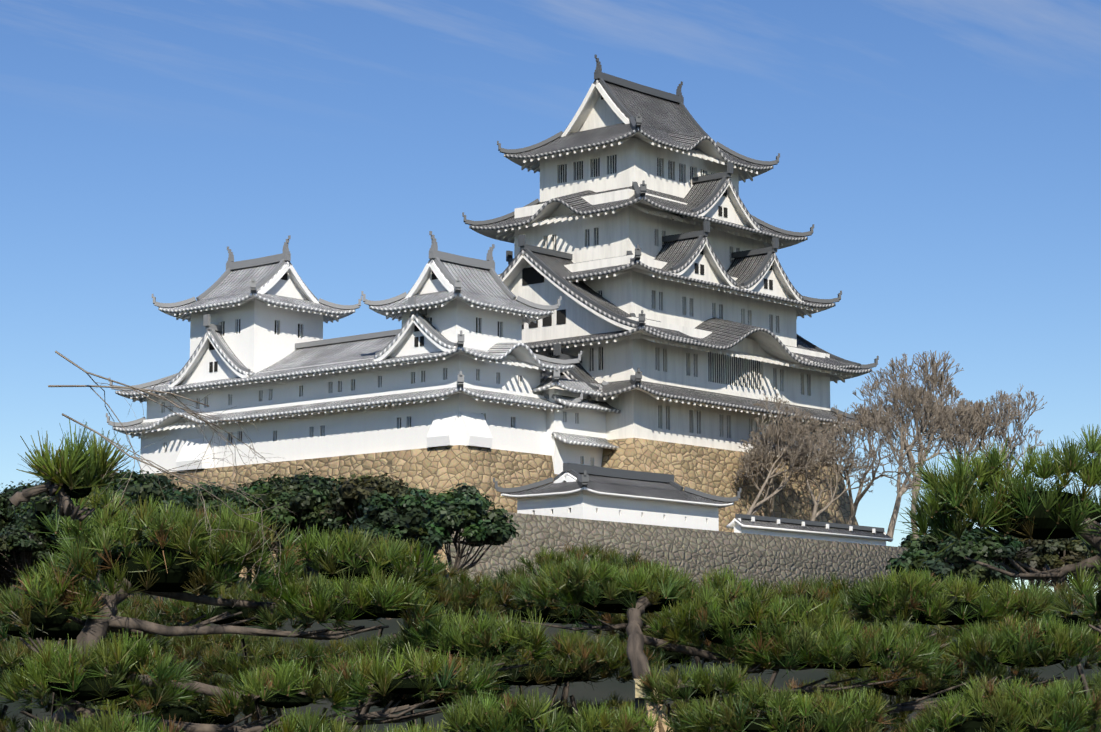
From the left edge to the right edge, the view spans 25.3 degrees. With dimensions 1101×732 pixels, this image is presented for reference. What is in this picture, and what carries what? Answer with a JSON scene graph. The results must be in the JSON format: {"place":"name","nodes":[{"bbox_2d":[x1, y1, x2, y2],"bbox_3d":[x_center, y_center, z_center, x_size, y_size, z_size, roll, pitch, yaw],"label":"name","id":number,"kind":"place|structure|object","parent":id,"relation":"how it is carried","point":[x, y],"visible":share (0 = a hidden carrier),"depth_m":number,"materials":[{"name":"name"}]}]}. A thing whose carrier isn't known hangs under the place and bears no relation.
{"place":"outdoors","nodes":[
{"label":"outdoors","id":0,"kind":"place"},
{"bbox_2d":[128,263,605,473],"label":"castle walls","id":1,"kind":"structure","parent":0,"point":[258,335],"depth_m":182.92,"materials":[{"name":"white paint"}]},
{"bbox_2d":[112,258,620,449],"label":"tiled roofs","id":2,"kind":"structure","parent":1,"relation":"on","point":[481,287],"depth_m":183.17,"materials":[{"name":"grey tile"}]},
{"bbox_2d":[106,231,608,426],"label":"roof ridges","id":3,"kind":"object","parent":2,"relation":"on","point":[436,255],"visible":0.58,"depth_m":187.61,"materials":[{"name":"grey tile"}]},
{"bbox_2d":[0,481,1100,731],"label":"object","id":4,"kind":"object","parent":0,"point":[58,625],"visible":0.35,"depth_m":14.98,"materials":[{"name":"green plant"}]},
{"bbox_2d":[0,592,1100,731],"bbox_3d":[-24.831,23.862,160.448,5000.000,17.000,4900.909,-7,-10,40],"label":"terrain","id":5,"kind":"structure","parent":0,"point":[599,692],"depth_m":115.48,"materials":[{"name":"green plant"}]},
{"bbox_2d":[48,351,298,607],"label":"twigs","id":6,"kind":"object","parent":5,"relation":"on","point":[134,457],"visible":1,"depth_m":6.34,"materials":[{"name":"brown wood"}]},
{"bbox_2d":[96,445,558,591],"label":"stone base","id":7,"kind":"object","parent":5,"relation":"on","point":[437,470],"visible":0.02,"depth_m":177.37,"materials":[{"name":"beige stone"}]},
{"bbox_2d":[0,419,1100,731],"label":"pines","id":8,"kind":"object","parent":5,"relation":"on","point":[572,575],"depth_m":14.70,"materials":[{"name":"green plant"}]},
{"bbox_2d":[0,498,1100,650],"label":"shrub branches","id":9,"kind":"object","parent":5,"relation":"on","point":[8,573],"visible":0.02,"depth_m":153.15,"materials":[{"name":"brown plant"}]},
{"bbox_2d":[0,468,1099,633],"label":"broadleaf tree crowns","id":10,"kind":"object","parent":9,"relation":"on","point":[320,501],"visible":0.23,"depth_m":136.65,"materials":[{"name":"green plant"}]},
{"bbox_2d":[634,679,672,731],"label":"pine support poles","id":11,"kind":"object","parent":5,"relation":"on","point":[661,724],"visible":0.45,"depth_m":15.42,"materials":[{"name":"beige wood"}]},
{"bbox_2d":[732,350,1046,541],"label":"bare trees","id":12,"kind":"object","parent":5,"relation":"on","point":[926,407],"visible":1,"depth_m":192.43,"materials":[{"name":"grey plant"}]},
{"bbox_2d":[0,0,1100,597],"label":"sky","id":13,"kind":"structure","parent":0,"point":[942,157],"materials":[{"name":"blue"}]},
{"bbox_2d":[393,475,962,590],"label":"walls","id":14,"kind":"structure","parent":0,"point":[777,559],"depth_m":167.06,"materials":[{"name":"grey stone"}]},
{"bbox_2d":[501,472,892,540],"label":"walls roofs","id":15,"kind":"structure","parent":14,"relation":"on","point":[630,488],"depth_m":172.25,"materials":[{"name":"tile"}]},
{"bbox_2d":[493,463,883,531],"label":"roof","id":16,"kind":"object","parent":15,"relation":"on","point":[574,469],"visible":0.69,"depth_m":173.63,"materials":[{"name":"grey tile"}]},
{"bbox_2d":[601,438,857,531],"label":"keep stone base","id":17,"kind":"object","parent":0,"point":[709,470],"visible":0.06,"depth_m":190.83,"materials":[{"name":"beige stone"}]},
{"bbox_2d":[496,83,853,462],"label":"castle walls","id":18,"kind":"structure","parent":17,"relation":"on","point":[749,368],"depth_m":194.55,"materials":[{"name":"white paint"}]},
{"bbox_2d":[469,79,871,430],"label":"tiled roofs","id":19,"kind":"structure","parent":18,"relation":"on","point":[667,123],"depth_m":196.51,"materials":[{"name":"grey tile"}]},
{"bbox_2d":[462,54,878,419],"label":"roof ridges","id":20,"kind":"object","parent":19,"relation":"on","point":[603,78],"visible":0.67,"depth_m":200.10,"materials":[{"name":"grey tile"}]}
]}

